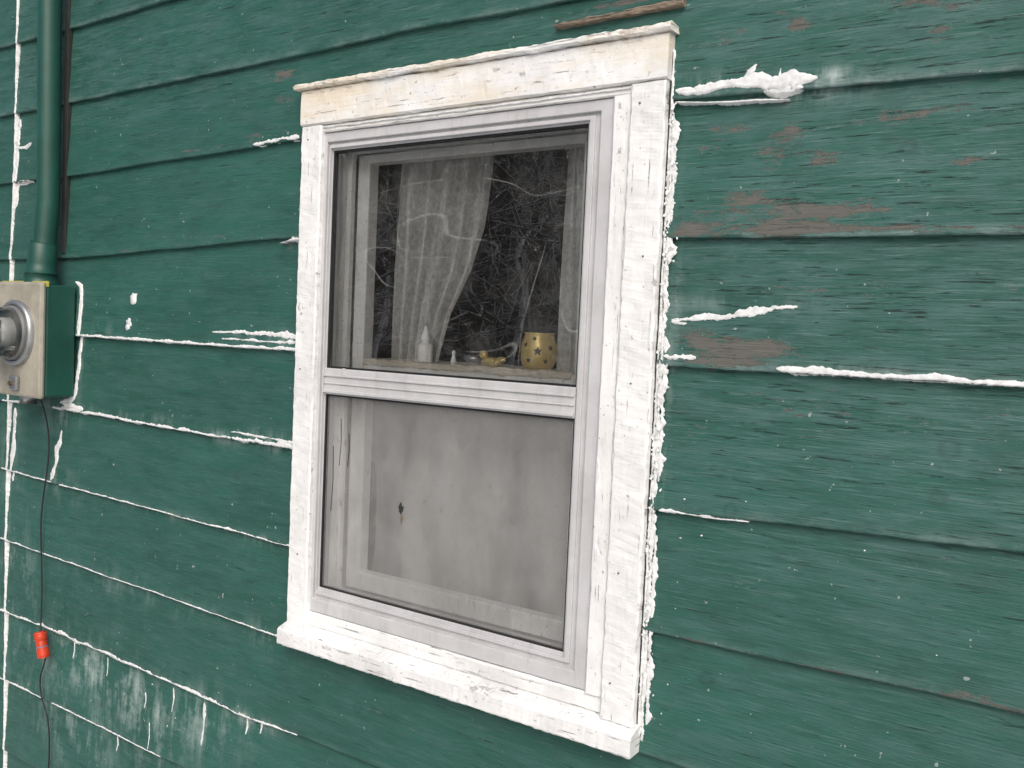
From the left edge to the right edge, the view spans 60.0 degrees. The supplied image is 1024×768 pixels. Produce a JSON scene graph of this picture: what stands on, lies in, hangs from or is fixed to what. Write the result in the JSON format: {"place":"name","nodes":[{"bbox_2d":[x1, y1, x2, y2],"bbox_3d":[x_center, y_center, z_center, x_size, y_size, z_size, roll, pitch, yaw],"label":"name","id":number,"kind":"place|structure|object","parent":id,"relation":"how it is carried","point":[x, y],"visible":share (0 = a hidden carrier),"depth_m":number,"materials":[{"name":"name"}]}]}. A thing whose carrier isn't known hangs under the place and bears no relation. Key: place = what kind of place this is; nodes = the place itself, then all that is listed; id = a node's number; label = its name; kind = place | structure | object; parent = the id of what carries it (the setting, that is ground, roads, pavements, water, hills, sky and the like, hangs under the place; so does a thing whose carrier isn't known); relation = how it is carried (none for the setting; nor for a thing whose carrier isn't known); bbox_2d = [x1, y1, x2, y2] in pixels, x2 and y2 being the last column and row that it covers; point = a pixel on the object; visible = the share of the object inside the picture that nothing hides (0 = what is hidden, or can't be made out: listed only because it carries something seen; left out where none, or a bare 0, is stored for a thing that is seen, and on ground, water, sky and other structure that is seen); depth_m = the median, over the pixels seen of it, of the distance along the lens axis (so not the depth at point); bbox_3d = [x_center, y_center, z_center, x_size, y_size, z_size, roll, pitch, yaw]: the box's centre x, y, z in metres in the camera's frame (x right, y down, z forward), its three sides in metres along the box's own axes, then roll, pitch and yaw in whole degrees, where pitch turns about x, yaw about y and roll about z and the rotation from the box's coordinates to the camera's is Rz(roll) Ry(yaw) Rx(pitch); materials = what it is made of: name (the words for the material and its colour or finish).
{"place":"outdoors","nodes":[
{"label":"outdoors","id":0,"kind":"place"},
{"bbox_2d":[367,463,376,570],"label":"floor","id":1,"kind":"structure","parent":0,"point":[372,522],"depth_m":5.27,"materials":[{"name":"paint"}]},
{"bbox_2d":[391,155,493,361],"bbox_3d":[-0.148,-0.269,1.891,0.250,0.500,0.035,5,4,33],"label":"sheer curtain","id":2,"kind":"object","parent":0,"point":[452,263],"visible":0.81,"depth_m":1.90,"materials":[{"name":"white fabric"}]},
{"bbox_2d":[379,148,583,185],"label":"ceiling","id":3,"kind":"structure","parent":0,"point":[534,166],"depth_m":6.91,"materials":[{"name":"paint"}]},
{"bbox_2d":[556,147,584,370],"bbox_3d":[0.158,-0.245,1.691,0.138,0.500,0.023,5,4,33],"label":"sheer curtain","id":4,"kind":"object","parent":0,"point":[562,346],"visible":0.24,"depth_m":1.73,"materials":[{"name":"white fabric"}]},
{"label":"ground","id":5,"kind":"structure","parent":0,"visible":0},
{"bbox_2d":[0,0,1023,767],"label":"siding","id":6,"kind":"object","parent":5,"relation":"on","point":[858,202],"visible":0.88,"depth_m":1.45,"materials":[{"name":"green paint"}]},
{"bbox_2d":[0,281,74,403],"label":"electric meter","id":7,"kind":"object","parent":6,"relation":"attached to","point":[37,328],"visible":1,"depth_m":2.35,"materials":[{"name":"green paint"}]},
{"bbox_2d":[24,0,61,284],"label":"conduit pipe","id":8,"kind":"object","parent":7,"relation":"attached to","point":[41,264],"visible":0.99,"depth_m":2.36,"materials":[{"name":"green metal"}]},
{"bbox_2d":[39,399,49,767],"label":"hanging wire","id":9,"kind":"object","parent":7,"relation":"hanging from","point":[42,580],"visible":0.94,"depth_m":2.49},
{"bbox_2d":[33,630,49,658],"bbox_3d":[-1.313,0.728,2.479,0.056,0.079,0.035,5,4,33],"label":"wire connector","id":10,"kind":"object","parent":9,"relation":"attached to","point":[42,645],"visible":1,"depth_m":2.47,"materials":[{"name":"red plastic"}]},
{"bbox_2d":[61,0,73,253],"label":"joint behind conduit","id":11,"kind":"object","parent":6,"relation":"attached to","point":[66,180],"visible":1,"depth_m":2.40,"materials":[{"name":"green wood"}]},
{"bbox_2d":[0,0,1023,767],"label":"caulk","id":12,"kind":"object","parent":6,"relation":"attached to","point":[786,84],"visible":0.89,"depth_m":1.48,"materials":[{"name":"white paint"}]},
{"bbox_2d":[553,0,686,29],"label":"split board edge","id":13,"kind":"object","parent":6,"relation":"attached to","point":[652,8],"visible":1,"depth_m":1.48,"materials":[{"name":"brown wood"}]},
{"bbox_3d":[1.107,1.901,3.997,7.760,0.259,5.060,5,4,33],"label":"foundation","id":14,"kind":"object","parent":5,"relation":"on","visible":0},
{"bbox_2d":[371,167,449,463],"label":"side wall","id":15,"kind":"structure","parent":14,"relation":"on","point":[389,201],"depth_m":7.33,"materials":[{"name":"paint"}]},
{"bbox_2d":[443,178,582,368],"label":"back wall","id":16,"kind":"structure","parent":14,"relation":"on","point":[509,295],"depth_m":7.57,"materials":[{"name":"paint"}]},
{"bbox_3d":[-0.139,1.178,1.833,0.720,1.300,0.114,5,4,33],"label":"wall under the window","id":17,"kind":"object","parent":14,"relation":"on","visible":0},
{"bbox_2d":[328,153,366,587],"bbox_3d":[-0.366,-0.022,1.970,0.029,1.058,0.109,5,4,33],"label":"jamb","id":18,"kind":"object","parent":17,"relation":"on","point":[342,258],"depth_m":1.93,"materials":[{"name":"white paint"}]},
{"bbox_2d":[374,358,573,371],"bbox_3d":[-0.041,-0.028,1.862,0.630,0.025,0.153,5,4,33],"label":"ledge","id":19,"kind":"object","parent":18,"relation":"attached to","point":[501,365],"visible":0.07,"depth_m":1.88,"materials":[{"name":"paint"}]},
{"bbox_2d":[417,326,432,361],"bbox_3d":[-0.182,-0.084,1.867,0.032,0.077,0.032,5,4,33],"label":"bottle","id":20,"kind":"object","parent":19,"relation":"on","point":[425,350],"visible":0.91,"depth_m":1.86,"materials":[{"name":"white plastic"}]},
{"bbox_2d":[450,350,456,363],"bbox_3d":[-0.120,-0.056,1.831,0.014,0.029,0.014,5,4,33],"label":"ceramic figurine","id":21,"kind":"object","parent":19,"relation":"on","point":[453,360],"visible":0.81,"depth_m":1.83,"materials":[{"name":"white ceramic"}]},
{"bbox_2d":[372,400,572,616],"bbox_3d":[-0.064,0.337,1.873,0.670,0.700,0.092,5,4,33],"label":"cafe curtain","id":22,"kind":"object","parent":19,"relation":"hanging from","point":[486,435],"visible":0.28,"depth_m":1.89,"materials":[{"name":"fabric"}]},
{"bbox_2d":[464,356,481,364],"bbox_3d":[-0.078,-0.048,1.833,0.042,0.018,0.042,5,4,33],"label":"glass dish","id":23,"kind":"object","parent":19,"relation":"on","point":[472,360],"visible":0.78,"depth_m":1.82,"materials":[{"name":"glass"}]},
{"bbox_2d":[476,350,505,366],"bbox_3d":[-0.042,-0.050,1.777,0.069,0.033,0.027,5,4,33],"label":"duck figurine","id":24,"kind":"object","parent":19,"relation":"on","point":[486,360],"visible":0.97,"depth_m":1.77,"materials":[{"name":"gold metal"}]},
{"bbox_2d":[520,332,557,369],"bbox_3d":[0.053,-0.064,1.737,0.073,0.072,0.073,5,4,33],"label":"candle cup","id":25,"kind":"object","parent":19,"relation":"on","point":[538,351],"visible":0.99,"depth_m":1.71,"materials":[{"name":"gold metal"}]},
{"bbox_2d":[347,587,562,644],"bbox_3d":[-0.114,0.503,1.816,0.629,0.049,0.109,5,4,33],"label":"window sill","id":26,"kind":"structure","parent":17,"relation":"on","point":[495,626],"depth_m":1.81,"materials":[{"name":"white paint"}]},
{"bbox_2d":[346,398,573,641],"bbox_3d":[-0.101,0.236,1.802,0.603,0.464,0.028,5,4,33],"label":"sash","id":27,"kind":"object","parent":26,"relation":"on","point":[468,596],"visible":0.2,"depth_m":1.91,"materials":[{"name":"white paint"}]},
{"bbox_2d":[352,133,587,384],"bbox_3d":[-0.082,-0.234,1.775,0.603,0.478,0.030,5,4,33],"label":"sash","id":28,"kind":"object","parent":27,"relation":"on","point":[369,165],"visible":0.48,"depth_m":1.90,"materials":[{"name":"white paint"}]},
{"bbox_2d":[362,358,573,379],"bbox_3d":[-0.101,-0.031,1.781,0.521,0.018,0.024,5,4,33],"label":"peeling sash edge","id":29,"kind":"object","parent":28,"relation":"attached to","point":[506,371],"visible":1,"depth_m":1.75,"materials":[{"name":"paint"}]},
{"bbox_2d":[334,128,587,645],"bbox_3d":[-0.107,-0.002,1.765,0.629,0.964,0.013,5,4,33],"label":"parting bead","id":30,"kind":"object","parent":26,"relation":"on","point":[349,245],"visible":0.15,"depth_m":1.92,"materials":[{"name":"white paint"}]},
{"bbox_2d":[277,621,639,758],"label":"sill","id":31,"kind":"structure","parent":17,"relation":"attached to","point":[570,722],"depth_m":1.65,"materials":[{"name":"white paint"}]},
{"bbox_2d":[287,125,325,627],"bbox_3d":[-0.435,-0.010,1.914,0.062,1.070,0.043,5,4,33],"label":"casing","id":32,"kind":"object","parent":31,"relation":"on","point":[307,338],"visible":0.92,"depth_m":1.89,"materials":[{"name":"white paint"}]},
{"bbox_2d":[309,611,600,712],"bbox_3d":[-0.135,0.530,1.734,0.712,0.033,0.031,5,4,33],"label":"bottom stop","id":33,"kind":"object","parent":31,"relation":"on","point":[557,691],"visible":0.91,"depth_m":1.69,"materials":[{"name":"white paint"}]},
{"bbox_2d":[310,98,613,689],"bbox_3d":[-0.131,0.003,1.727,0.702,1.018,0.038,5,4,33],"label":"frame","id":34,"kind":"object","parent":33,"relation":"on","point":[575,677],"visible":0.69,"depth_m":1.58,"materials":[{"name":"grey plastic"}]},
{"bbox_2d":[320,394,574,651],"bbox_3d":[-0.149,0.249,1.742,0.611,0.418,0.010,5,4,33],"label":"gasket","id":35,"kind":"object","parent":34,"relation":"attached to","point":[325,467],"visible":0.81,"depth_m":1.79,"materials":[{"name":"black rubber"}]},
{"bbox_2d":[322,396,573,648],"bbox_3d":[-0.149,0.250,1.742,0.609,0.416,0.001,5,4,33],"label":"insect screen","id":36,"kind":"object","parent":34,"relation":"attached to","point":[535,517],"visible":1,"depth_m":1.72,"materials":[{"name":"grey metal"}]},
{"bbox_2d":[330,446,333,510],"bbox_3d":[-0.383,0.202,1.893,0.005,0.140,0.002,5,4,33],"label":"screen thread","id":37,"kind":"object","parent":36,"relation":"attached to","point":[333,470],"visible":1,"depth_m":1.89},
{"bbox_2d":[339,419,341,465],"bbox_3d":[-0.363,0.123,1.878,0.005,0.100,0.002,5,4,33],"label":"screen thread","id":38,"kind":"object","parent":36,"relation":"attached to","point":[341,440],"visible":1,"depth_m":1.88},
{"bbox_2d":[398,502,403,513],"bbox_3d":[-0.224,0.252,1.790,0.015,0.026,0.001,5,4,33],"label":"screen tear","id":39,"kind":"object","parent":36,"relation":"attached to","point":[401,507],"visible":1,"depth_m":1.79},
{"bbox_2d":[315,115,596,662],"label":"frame ridge","id":40,"kind":"structure","parent":34,"relation":"attached to","point":[565,658],"depth_m":1.57,"materials":[{"name":"white plastic"}]},
{"bbox_2d":[324,368,576,418],"bbox_3d":[-0.138,0.013,1.732,0.612,0.055,0.027,5,4,33],"label":"meeting rail","id":41,"kind":"object","parent":40,"relation":"attached to","point":[489,393],"visible":0.68,"depth_m":1.69,"materials":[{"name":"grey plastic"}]},
{"bbox_2d":[323,389,573,416],"bbox_3d":[-0.147,0.034,1.720,0.610,0.006,0.006,5,4,33],"label":"meeting rail lip","id":42,"kind":"object","parent":41,"relation":"attached to","point":[457,403],"visible":1,"depth_m":1.69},
{"bbox_2d":[324,382,573,405],"bbox_3d":[-0.145,0.017,1.720,0.610,0.003,0.004,5,4,33],"label":"meeting rail rib","id":43,"kind":"object","parent":41,"relation":"attached to","point":[451,394],"visible":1,"depth_m":1.70,"materials":[{"name":"white plastic"}]},
{"bbox_2d":[324,374,574,396],"bbox_3d":[-0.145,0.001,1.719,0.610,0.004,0.006,5,4,33],"label":"meeting rail rib","id":44,"kind":"object","parent":41,"relation":"attached to","point":[474,387],"visible":1,"depth_m":1.69,"materials":[{"name":"white plastic"}]},
{"bbox_2d":[327,124,588,386],"bbox_3d":[-0.128,-0.243,1.716,0.611,0.457,0.010,5,4,33],"label":"gasket","id":45,"kind":"object","parent":34,"relation":"attached to","point":[332,258],"visible":0.84,"depth_m":1.78,"materials":[{"name":"black rubber"}]},
{"bbox_2d":[323,87,630,560],"bbox_3d":[-0.116,-0.117,1.683,0.710,0.801,0.006,5,4,33],"label":"frame caulk","id":46,"kind":"object","parent":34,"relation":"attached to","point":[596,551],"visible":1,"depth_m":1.59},
{"bbox_2d":[585,94,630,696],"bbox_3d":[0.171,0.027,1.518,0.034,1.021,0.035,5,4,33],"label":"window trim","id":47,"kind":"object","parent":33,"relation":"on","point":[610,341],"visible":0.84,"depth_m":1.50,"materials":[{"name":"white paint"}]},
{"bbox_2d":[600,79,669,727],"bbox_3d":[0.210,0.040,1.490,0.068,1.069,0.043,5,4,33],"label":"casing","id":48,"kind":"object","parent":31,"relation":"on","point":[644,198],"visible":0.93,"depth_m":1.47,"materials":[{"name":"white paint"}]},
{"bbox_2d":[636,57,672,723],"bbox_3d":[0.238,0.031,1.473,0.002,1.140,0.016,5,4,33],"label":"casing gap","id":49,"kind":"object","parent":48,"relation":"attached to","point":[654,395],"visible":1,"depth_m":1.47,"materials":[{"name":"black"}]},
{"bbox_2d":[638,102,677,740],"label":"peeling flakes","id":50,"kind":"object","parent":48,"relation":"attached to","point":[655,437],"visible":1,"depth_m":1.46,"materials":[{"name":"white paint"}]},
{"bbox_3d":[-0.026,-1.341,1.700,0.720,1.630,0.114,5,4,33],"label":"wall over window","id":51,"kind":"object","parent":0,"visible":0},
{"bbox_2d":[300,32,675,126],"bbox_3d":[-0.086,-0.556,1.669,0.839,0.076,0.044,5,4,33],"label":"header","id":52,"kind":"object","parent":51,"relation":"attached to","point":[631,61],"visible":0.87,"depth_m":1.60,"materials":[{"name":"white paint"}]},
{"bbox_2d":[293,20,678,154],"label":"drip cap","id":53,"kind":"structure","parent":52,"relation":"attached to","point":[671,26],"depth_m":1.62,"materials":[{"name":"white paint"}]}
]}

